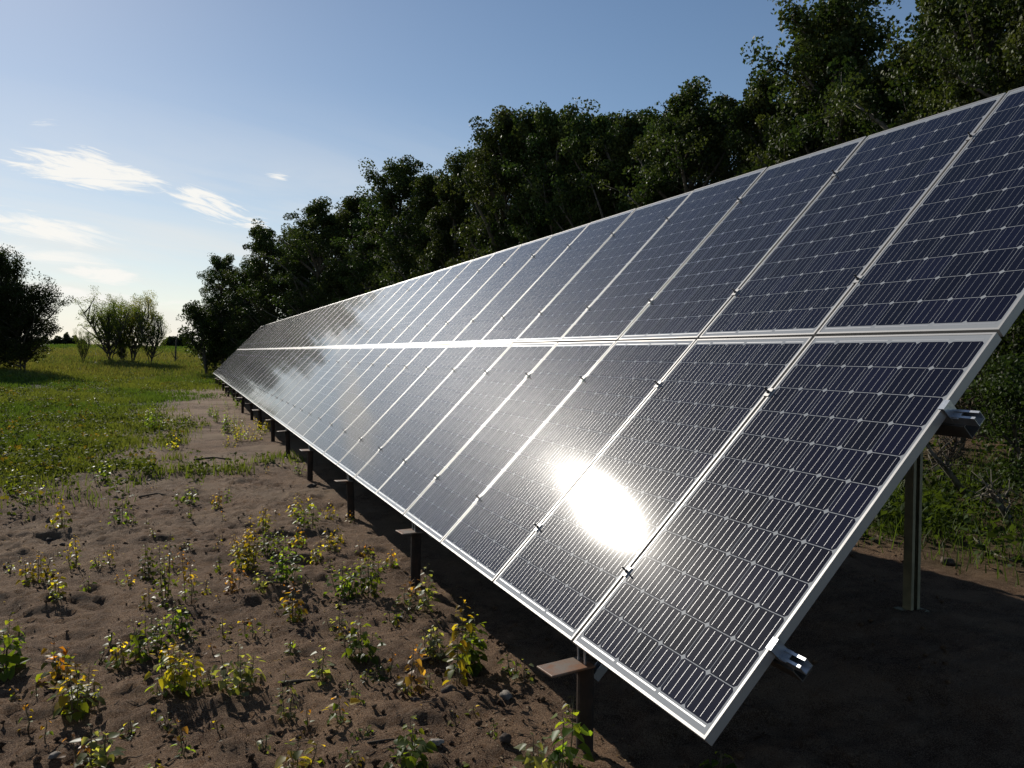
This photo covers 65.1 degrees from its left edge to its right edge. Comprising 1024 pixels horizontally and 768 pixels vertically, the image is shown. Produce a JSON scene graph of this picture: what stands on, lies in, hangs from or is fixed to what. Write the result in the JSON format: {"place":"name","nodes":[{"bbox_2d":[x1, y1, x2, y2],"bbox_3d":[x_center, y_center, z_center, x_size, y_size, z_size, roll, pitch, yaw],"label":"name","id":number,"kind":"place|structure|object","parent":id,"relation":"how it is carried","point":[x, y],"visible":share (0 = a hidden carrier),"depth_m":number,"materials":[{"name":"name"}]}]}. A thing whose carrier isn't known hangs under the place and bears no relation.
{"place":"outdoors","nodes":[
{"label":"outdoors","id":0,"kind":"place"},
{"bbox_2d":[0,0,923,345],"label":"sky","id":1,"kind":"structure","parent":0,"point":[141,140],"materials":[{"name":"blue"}]},
{"bbox_2d":[0,347,1023,767],"bbox_3d":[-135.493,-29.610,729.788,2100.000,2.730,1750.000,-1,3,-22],"label":"ground","id":2,"kind":"structure","parent":0,"point":[974,623],"depth_m":4.99,"materials":[{"name":"soil"}]},
{"bbox_2d":[0,612,30,681],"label":"poplar shoot","id":3,"kind":"object","parent":2,"relation":"on","point":[11,660],"visible":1,"depth_m":4.61,"materials":[{"name":"green plant"}]},
{"bbox_2d":[2,467,34,492],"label":"leafy weed","id":4,"kind":"object","parent":2,"relation":"on","point":[17,484],"visible":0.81,"depth_m":10.59,"materials":[{"name":"green plant"}]},
{"bbox_2d":[0,243,40,364],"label":"broad tree","id":5,"kind":"object","parent":2,"relation":"on","point":[8,271],"visible":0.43,"depth_m":49.07,"materials":[{"name":"green plant"}]},
{"bbox_2d":[15,552,56,586],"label":"poplar shoot","id":6,"kind":"object","parent":2,"relation":"on","point":[32,577],"visible":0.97,"depth_m":6.47,"materials":[{"name":"green plant"}]},
{"bbox_2d":[0,275,75,369],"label":"broad tree","id":7,"kind":"object","parent":2,"relation":"on","point":[33,309],"visible":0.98,"depth_m":48.21,"materials":[{"name":"green plant"}]},
{"bbox_2d":[46,572,66,598],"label":"poplar shoot","id":8,"kind":"object","parent":2,"relation":"on","point":[55,580],"visible":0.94,"depth_m":5.92,"materials":[{"name":"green plant"}]},
{"bbox_2d":[35,635,80,684],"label":"poplar shoot","id":9,"kind":"object","parent":2,"relation":"on","point":[55,671],"visible":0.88,"depth_m":4.47,"materials":[{"name":"green plant"}]},
{"bbox_2d":[45,497,72,528],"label":"leafy weed","id":10,"kind":"object","parent":2,"relation":"on","point":[58,513],"visible":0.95,"depth_m":8.38,"materials":[{"name":"green plant"}]},
{"bbox_2d":[37,332,87,344],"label":"wood","id":11,"kind":"object","parent":2,"relation":"on","point":[66,338],"visible":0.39,"depth_m":248.03,"materials":[{"name":"green plant"}]},
{"bbox_2d":[47,680,90,709],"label":"poplar shoot","id":12,"kind":"object","parent":2,"relation":"on","point":[67,705],"visible":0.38,"depth_m":4.16,"materials":[{"name":"green plant"}]},
{"bbox_2d":[62,535,82,568],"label":"poplar shoot","id":13,"kind":"object","parent":2,"relation":"on","point":[75,565],"visible":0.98,"depth_m":6.97,"materials":[{"name":"green plant"}]},
{"bbox_2d":[48,661,104,721],"bbox_3d":[-2.224,1.562,4.089,0.206,0.308,0.246,2,3,45],"label":"poplar shoot","id":14,"kind":"object","parent":2,"relation":"on","point":[83,707],"visible":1,"depth_m":4.05,"materials":[{"name":"green plant"}]},
{"bbox_2d":[57,734,97,765],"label":"poplar shoot","id":15,"kind":"object","parent":2,"relation":"on","point":[63,754],"visible":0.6,"depth_m":3.65,"materials":[{"name":"green plant"}]},
{"bbox_2d":[72,328,93,359],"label":"sapling tree","id":16,"kind":"object","parent":2,"relation":"on","point":[84,347],"visible":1,"depth_m":63.40,"materials":[{"name":"green plant"}]},
{"bbox_2d":[70,724,125,767],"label":"poplar shoot","id":17,"kind":"object","parent":2,"relation":"on","point":[101,760],"visible":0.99,"depth_m":3.57,"materials":[{"name":"green plant"}]},
{"bbox_2d":[87,458,111,482],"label":"leafy weed","id":18,"kind":"object","parent":2,"relation":"on","point":[102,474],"visible":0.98,"depth_m":11.41,"materials":[{"name":"green plant"}]},
{"bbox_2d":[72,286,135,360],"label":"slender tree","id":19,"kind":"object","parent":2,"relation":"on","point":[108,319],"visible":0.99,"depth_m":66.88,"materials":[{"name":"green plant"}]},
{"bbox_2d":[105,639,133,669],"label":"poplar shoot","id":20,"kind":"object","parent":2,"relation":"on","point":[117,663],"visible":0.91,"depth_m":4.71,"materials":[{"name":"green plant"}]},
{"bbox_2d":[95,293,144,359],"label":"slender tree","id":21,"kind":"object","parent":2,"relation":"on","point":[118,316],"visible":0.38,"depth_m":69.40,"materials":[{"name":"green plant"}]},
{"bbox_2d":[108,500,133,523],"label":"leafy weed","id":22,"kind":"object","parent":2,"relation":"on","point":[119,519],"visible":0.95,"depth_m":8.57,"materials":[{"name":"green plant"}]},
{"bbox_2d":[0,367,274,515],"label":"weeds","id":23,"kind":"object","parent":2,"relation":"on","point":[56,446],"visible":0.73,"depth_m":15.52,"materials":[{"name":"green plant"}]},
{"bbox_2d":[116,290,158,361],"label":"slender tree","id":24,"kind":"object","parent":2,"relation":"on","point":[133,338],"visible":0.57,"depth_m":69.13,"materials":[{"name":"green plant"}]},
{"bbox_2d":[121,305,170,361],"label":"slender tree","id":25,"kind":"object","parent":2,"relation":"on","point":[154,333],"visible":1,"depth_m":68.10,"materials":[{"name":"green plant"}]},
{"bbox_2d":[137,544,155,580],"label":"poplar shoot","id":26,"kind":"object","parent":2,"relation":"on","point":[149,569],"visible":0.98,"depth_m":6.66,"materials":[{"name":"green plant"}]},
{"bbox_2d":[127,614,175,663],"bbox_3d":[-2.222,1.531,4.860,0.232,0.291,0.322,1,3,21],"label":"poplar shoot","id":27,"kind":"object","parent":2,"relation":"on","point":[137,642],"visible":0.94,"depth_m":4.84,"materials":[{"name":"green plant"}]},
{"bbox_2d":[0,343,306,520],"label":"grass","id":28,"kind":"structure","parent":2,"relation":"on","point":[66,359],"depth_m":29.05,"materials":[{"name":"plant"}]},
{"bbox_2d":[152,533,177,599],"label":"poplar shoot","id":29,"kind":"object","parent":2,"relation":"on","point":[164,582],"visible":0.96,"depth_m":6.02,"materials":[{"name":"green plant"}]},
{"bbox_2d":[143,637,203,698],"bbox_3d":[-1.841,1.561,4.372,0.312,0.335,0.266,-1,3,-22],"label":"poplar shoot","id":30,"kind":"object","parent":2,"relation":"on","point":[171,678],"visible":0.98,"depth_m":4.34,"materials":[{"name":"green plant"}]},
{"bbox_2d":[161,334,189,346],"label":"wood","id":31,"kind":"object","parent":2,"relation":"on","point":[171,340],"visible":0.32,"depth_m":299.06,"materials":[{"name":"green plant"}]},
{"bbox_2d":[165,601,198,639],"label":"poplar shoot","id":32,"kind":"object","parent":2,"relation":"on","point":[183,625],"visible":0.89,"depth_m":5.21,"materials":[{"name":"green plant"}]},
{"bbox_2d":[171,485,198,505],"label":"leafy weed","id":33,"kind":"object","parent":2,"relation":"on","point":[190,497],"visible":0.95,"depth_m":9.71,"materials":[{"name":"green plant"}]},
{"bbox_2d":[176,544,200,603],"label":"poplar shoot","id":34,"kind":"object","parent":2,"relation":"on","point":[188,582],"visible":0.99,"depth_m":5.93,"materials":[{"name":"green plant"}]},
{"bbox_2d":[177,300,225,373],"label":"bush","id":35,"kind":"object","parent":2,"relation":"on","point":[195,314],"visible":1,"depth_m":55.62,"materials":[{"name":"green plant"}]},
{"bbox_2d":[191,669,216,693],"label":"poplar shoot","id":36,"kind":"object","parent":2,"relation":"on","point":[199,690],"visible":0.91,"depth_m":4.40,"materials":[{"name":"green plant"}]},
{"bbox_2d":[176,252,246,364],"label":"poplar tree","id":37,"kind":"object","parent":2,"relation":"on","point":[217,291],"visible":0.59,"depth_m":57.48,"materials":[{"name":"green plant"}]},
{"bbox_2d":[192,298,240,363],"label":"bush","id":38,"kind":"object","parent":2,"relation":"on","point":[209,317],"visible":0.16,"depth_m":57.86,"materials":[{"name":"green plant"}]},
{"bbox_2d":[212,643,253,697],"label":"poplar shoot","id":39,"kind":"object","parent":2,"relation":"on","point":[238,677],"visible":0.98,"depth_m":4.37,"materials":[{"name":"green plant"}]},
{"bbox_2d":[212,306,254,361],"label":"bush","id":40,"kind":"object","parent":2,"relation":"on","point":[229,340],"visible":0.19,"depth_m":57.15,"materials":[{"name":"green plant"}]},
{"bbox_2d":[223,562,248,593],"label":"poplar shoot","id":41,"kind":"object","parent":2,"relation":"on","point":[231,581],"visible":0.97,"depth_m":6.26,"materials":[{"name":"green plant"}]},
{"bbox_2d":[217,269,266,355],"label":"poplar tree","id":42,"kind":"object","parent":2,"relation":"on","point":[233,333],"visible":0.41,"depth_m":54.16,"materials":[{"name":"green plant"}]},
{"bbox_2d":[228,515,264,572],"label":"poplar shoot","id":43,"kind":"object","parent":2,"relation":"on","point":[248,559],"visible":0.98,"depth_m":6.84,"materials":[{"name":"green plant"}]},
{"bbox_2d":[235,656,265,687],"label":"poplar shoot","id":44,"kind":"object","parent":2,"relation":"on","point":[251,669],"visible":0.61,"depth_m":4.47,"materials":[{"name":"green plant"}]},
{"bbox_2d":[251,571,274,593],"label":"poplar shoot","id":45,"kind":"object","parent":2,"relation":"on","point":[263,583],"visible":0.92,"depth_m":6.22,"materials":[{"name":"green plant"}]},
{"bbox_2d":[230,218,306,349],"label":"poplar tree","id":46,"kind":"object","parent":2,"relation":"on","point":[261,237],"visible":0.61,"depth_m":51.52,"materials":[{"name":"green plant"}]},
{"bbox_2d":[258,525,285,555],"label":"poplar shoot","id":47,"kind":"object","parent":2,"relation":"on","point":[263,549],"visible":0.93,"depth_m":7.31,"materials":[{"name":"green plant"}]},
{"bbox_2d":[271,687,298,720],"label":"poplar shoot","id":48,"kind":"object","parent":2,"relation":"on","point":[288,715],"visible":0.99,"depth_m":4.13,"materials":[{"name":"green plant"}]},
{"bbox_2d":[267,536,303,584],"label":"poplar shoot","id":49,"kind":"object","parent":2,"relation":"on","point":[283,578],"visible":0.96,"depth_m":6.37,"materials":[{"name":"green plant"}]},
{"bbox_2d":[253,228,329,323],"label":"poplar tree","id":50,"kind":"object","parent":2,"relation":"on","point":[280,290],"visible":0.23,"depth_m":49.56,"materials":[{"name":"green plant"}]},
{"bbox_2d":[278,582,307,622],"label":"poplar shoot","id":51,"kind":"object","parent":2,"relation":"on","point":[291,616],"visible":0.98,"depth_m":5.54,"materials":[{"name":"green plant"}]},
{"bbox_2d":[274,735,324,767],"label":"poplar shoot","id":52,"kind":"object","parent":2,"relation":"on","point":[294,755],"visible":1,"depth_m":3.52,"materials":[{"name":"green plant"}]},
{"bbox_2d":[293,499,320,527],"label":"poplar shoot","id":53,"kind":"object","parent":2,"relation":"on","point":[303,522],"visible":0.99,"depth_m":8.40,"materials":[{"name":"green plant"}]},
{"bbox_2d":[256,196,359,319],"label":"poplar tree","id":54,"kind":"object","parent":2,"relation":"on","point":[316,215],"visible":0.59,"depth_m":46.45,"materials":[{"name":"green plant"}]},
{"bbox_2d":[3,476,625,767],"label":"twig bits","id":55,"kind":"object","parent":2,"relation":"on","point":[303,659],"visible":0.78,"depth_m":4.57,"materials":[{"name":"brown wood"}]},
{"bbox_2d":[307,645,334,685],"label":"poplar shoot","id":56,"kind":"object","parent":2,"relation":"on","point":[319,671],"visible":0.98,"depth_m":4.53,"materials":[{"name":"green plant"}]},
{"bbox_2d":[1,466,644,767],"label":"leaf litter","id":57,"kind":"object","parent":2,"relation":"on","point":[639,753],"visible":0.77,"depth_m":4.61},
{"bbox_2d":[323,561,360,600],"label":"poplar shoot","id":58,"kind":"object","parent":2,"relation":"on","point":[347,588],"visible":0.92,"depth_m":6.09,"materials":[{"name":"green plant"}]},
{"bbox_2d":[323,696,360,724],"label":"poplar shoot","id":59,"kind":"object","parent":2,"relation":"on","point":[352,702],"visible":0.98,"depth_m":4.01,"materials":[{"name":"green plant"}]},
{"bbox_2d":[310,194,383,306],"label":"poplar tree","id":60,"kind":"object","parent":2,"relation":"on","point":[348,210],"visible":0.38,"depth_m":44.28,"materials":[{"name":"green plant"}]},
{"bbox_2d":[338,616,385,665],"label":"poplar shoot","id":61,"kind":"object","parent":2,"relation":"on","point":[362,657],"visible":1,"depth_m":4.83,"materials":[{"name":"green plant"}]},
{"bbox_2d":[350,550,386,597],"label":"poplar shoot","id":62,"kind":"object","parent":2,"relation":"on","point":[370,579],"visible":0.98,"depth_m":6.06,"materials":[{"name":"green plant"}]},
{"bbox_2d":[322,199,417,306],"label":"poplar tree","id":63,"kind":"object","parent":2,"relation":"on","point":[363,249],"visible":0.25,"depth_m":41.73,"materials":[{"name":"green plant"}]},
{"bbox_2d":[352,154,442,293],"bbox_3d":[-4.974,-5.264,39.335,6.002,11.699,6.109,1,2,12],"label":"poplar tree","id":64,"kind":"object","parent":2,"relation":"on","point":[400,177],"visible":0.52,"depth_m":38.52,"materials":[{"name":"green plant"}]},
{"bbox_2d":[383,715,437,767],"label":"poplar shoot","id":65,"kind":"object","parent":2,"relation":"on","point":[402,743],"visible":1,"depth_m":3.52,"materials":[{"name":"green plant"}]},
{"bbox_2d":[395,644,426,693],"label":"poplar shoot","id":66,"kind":"object","parent":2,"relation":"on","point":[410,679],"visible":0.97,"depth_m":4.46,"materials":[{"name":"green plant"}]},
{"bbox_2d":[368,165,469,286],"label":"poplar tree","id":67,"kind":"object","parent":2,"relation":"on","point":[427,200],"visible":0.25,"depth_m":35.65,"materials":[{"name":"green plant"}]},
{"bbox_2d":[406,564,440,611],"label":"poplar shoot","id":68,"kind":"object","parent":2,"relation":"on","point":[428,593],"visible":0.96,"depth_m":5.74,"materials":[{"name":"green plant"}]},
{"bbox_2d":[417,619,448,661],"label":"poplar shoot","id":69,"kind":"object","parent":2,"relation":"on","point":[434,641],"visible":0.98,"depth_m":4.89,"materials":[{"name":"green plant"}]},
{"bbox_2d":[408,155,499,278],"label":"poplar tree","id":70,"kind":"object","parent":2,"relation":"on","point":[456,205],"visible":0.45,"depth_m":33.14,"materials":[{"name":"green plant"}]},
{"bbox_2d":[442,597,478,686],"bbox_3d":[-0.286,1.467,4.551,0.222,0.529,0.226,-1,3,-22],"label":"poplar shoot","id":71,"kind":"object","parent":2,"relation":"on","point":[450,670],"visible":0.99,"depth_m":4.53,"materials":[{"name":"green plant"}]},
{"bbox_2d":[451,612,487,676],"bbox_3d":[-0.254,1.546,4.752,0.245,0.381,0.224,-1,3,-22],"label":"poplar shoot","id":72,"kind":"object","parent":2,"relation":"on","point":[476,668],"visible":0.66,"depth_m":4.73,"materials":[{"name":"green plant"}]},
{"bbox_2d":[440,147,498,266],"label":"poplar tree","id":73,"kind":"object","parent":2,"relation":"on","point":[461,153],"visible":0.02,"depth_m":41.22,"materials":[{"name":"green plant"}]},
{"bbox_2d":[0,451,964,767],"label":"soil clods","id":74,"kind":"object","parent":2,"relation":"on","point":[740,755],"visible":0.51,"depth_m":4.30,"materials":[{"name":"soil"}]},
{"bbox_2d":[457,152,514,259],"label":"poplar tree","id":75,"kind":"object","parent":2,"relation":"on","point":[475,208],"visible":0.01,"depth_m":36.73,"materials":[{"name":"green plant"}]},
{"bbox_2d":[442,105,551,267],"bbox_3d":[0.133,-4.841,30.029,5.278,11.069,5.392,0,2,-2],"label":"poplar tree","id":76,"kind":"object","parent":2,"relation":"on","point":[485,174],"visible":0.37,"depth_m":28.85,"materials":[{"name":"green plant"}]},
{"bbox_2d":[479,102,573,255],"bbox_3d":[0.578,-4.595,29.137,3.711,10.631,4.852,-2,3,-34],"label":"poplar tree","id":77,"kind":"object","parent":2,"relation":"on","point":[526,118],"visible":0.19,"depth_m":28.39,"materials":[{"name":"green plant"}]},
{"bbox_2d":[512,733,557,767],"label":"poplar shoot","id":78,"kind":"object","parent":2,"relation":"on","point":[529,760],"visible":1,"depth_m":3.45,"materials":[{"name":"green plant"}]},
{"bbox_2d":[493,96,597,242],"bbox_3d":[1.688,-4.414,27.323,5.448,10.297,3.885,2,3,35],"label":"poplar tree","id":79,"kind":"object","parent":2,"relation":"on","point":[549,126],"visible":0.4,"depth_m":26.85,"materials":[{"name":"green plant"}]},
{"bbox_2d":[548,710,593,767],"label":"poplar shoot","id":80,"kind":"object","parent":2,"relation":"on","point":[576,729],"visible":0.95,"depth_m":3.49,"materials":[{"name":"green plant"}]},
{"bbox_2d":[530,99,628,219],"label":"poplar tree","id":81,"kind":"object","parent":2,"relation":"on","point":[589,108],"visible":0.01,"depth_m":30.89,"materials":[{"name":"green plant"}]},
{"bbox_2d":[536,112,628,235],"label":"poplar tree","id":82,"kind":"object","parent":2,"relation":"on","point":[598,126],"visible":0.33,"depth_m":25.41,"materials":[{"name":"green plant"}]},
{"bbox_2d":[213,86,1023,751],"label":"solar array","id":83,"kind":"object","parent":2,"relation":"on","point":[665,456],"visible":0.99,"depth_m":4.58,"materials":[{"name":"glass"}]},
{"bbox_2d":[562,106,675,226],"bbox_3d":[3.948,-3.972,24.985,4.302,9.551,4.170,1,3,23],"label":"poplar tree","id":84,"kind":"object","parent":2,"relation":"on","point":[630,129],"visible":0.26,"depth_m":24.46,"materials":[{"name":"green plant"}]},
{"bbox_2d":[600,114,691,215],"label":"poplar tree","id":85,"kind":"object","parent":2,"relation":"on","point":[646,163],"visible":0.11,"depth_m":22.96,"materials":[{"name":"green plant"}]},
{"bbox_2d":[596,75,748,208],"bbox_3d":[4.770,-3.724,21.893,4.716,9.302,4.617,2,3,41],"label":"poplar tree","id":86,"kind":"object","parent":2,"relation":"on","point":[685,111],"visible":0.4,"depth_m":21.70,"materials":[{"name":"green plant"}]},
{"bbox_2d":[699,750,736,767],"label":"poplar shoot","id":87,"kind":"object","parent":2,"relation":"on","point":[716,762],"visible":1,"depth_m":3.56,"materials":[{"name":"green plant"}]},
{"bbox_2d":[693,82,752,185],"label":"poplar tree","id":88,"kind":"object","parent":2,"relation":"on","point":[732,102],"visible":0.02,"depth_m":25.84,"materials":[{"name":"green plant"}]},
{"bbox_2d":[709,63,796,173],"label":"poplar tree","id":89,"kind":"object","parent":2,"relation":"on","point":[757,103],"visible":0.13,"depth_m":20.13,"materials":[{"name":"green plant"}]},
{"bbox_2d":[731,26,859,177],"bbox_3d":[7.086,-3.587,18.459,3.837,9.302,5.379,1,3,25],"label":"poplar tree","id":90,"kind":"object","parent":2,"relation":"on","point":[774,126],"visible":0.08,"depth_m":18.15,"materials":[{"name":"green plant"}]},
{"bbox_2d":[740,0,903,168],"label":"poplar tree","id":91,"kind":"object","parent":2,"relation":"on","point":[846,40],"visible":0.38,"depth_m":16.86,"materials":[{"name":"green plant"}]},
{"bbox_2d":[821,54,915,149],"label":"poplar tree","id":92,"kind":"object","parent":2,"relation":"on","point":[873,79],"visible":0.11,"depth_m":15.83,"materials":[{"name":"green plant"}]},
{"bbox_2d":[843,16,945,136],"bbox_3d":[7.632,-2.810,14.383,3.566,8.024,3.179,-1,3,-27],"label":"poplar tree","id":93,"kind":"object","parent":2,"relation":"on","point":[868,100],"visible":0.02,"depth_m":14.71,"materials":[{"name":"green plant"}]},
{"bbox_2d":[824,0,1011,130],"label":"poplar tree","id":94,"kind":"object","parent":2,"relation":"on","point":[925,79],"visible":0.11,"depth_m":13.19,"materials":[{"name":"green plant"}]},
{"bbox_2d":[862,424,1023,573],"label":"undergrowth","id":95,"kind":"object","parent":2,"relation":"on","point":[976,504],"visible":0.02,"depth_m":8.30,"materials":[{"name":"green plant"}]},
{"bbox_2d":[923,435,977,498],"bbox_3d":[4.925,0.985,9.103,0.879,0.921,0.396,0,2,-8],"label":"fallen branch","id":96,"kind":"object","parent":2,"relation":"on","point":[945,467],"visible":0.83,"depth_m":9.15,"materials":[{"name":"wood"}]},
{"bbox_2d":[926,435,974,487],"bbox_3d":[5.469,0.876,9.959,0.807,0.984,0.620,-1,3,-22],"label":"fallen branch","id":97,"kind":"object","parent":2,"relation":"on","point":[951,451],"visible":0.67,"depth_m":9.91,"materials":[{"name":"brown wood"}]},
{"bbox_2d":[918,0,1023,434],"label":"poplar tree","id":98,"kind":"object","parent":2,"relation":"on","point":[968,21],"visible":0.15,"depth_m":11.29,"materials":[{"name":"green plant"}]},
{"bbox_2d":[921,0,1023,365],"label":"poplar tree","id":99,"kind":"object","parent":2,"relation":"on","point":[1016,43],"visible":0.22,"depth_m":10.46,"materials":[{"name":"green plant"}]},
{"bbox_2d":[955,388,993,449],"bbox_3d":[6.106,0.448,10.599,0.873,1.082,0.584,-1,3,-22],"label":"fallen branch","id":100,"kind":"object","parent":2,"relation":"on","point":[969,408],"visible":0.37,"depth_m":10.53,"materials":[{"name":"brown wood"}]},
{"bbox_2d":[960,471,1022,525],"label":"fallen branch","id":101,"kind":"object","parent":2,"relation":"on","point":[994,496],"visible":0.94,"depth_m":8.12,"materials":[{"name":"wood"}]},
{"bbox_2d":[962,310,1023,439],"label":"bush","id":102,"kind":"object","parent":2,"relation":"on","point":[1015,339],"visible":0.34,"depth_m":10.43,"materials":[{"name":"green plant"}]},
{"bbox_2d":[963,350,1023,493],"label":"bush","id":103,"kind":"object","parent":2,"relation":"on","point":[1013,407],"visible":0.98,"depth_m":8.57,"materials":[{"name":"green plant"}]},
{"bbox_2d":[858,424,1023,586],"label":"rough grass","id":104,"kind":"structure","parent":0,"point":[896,524],"depth_m":8.18,"materials":[{"name":"plant"}]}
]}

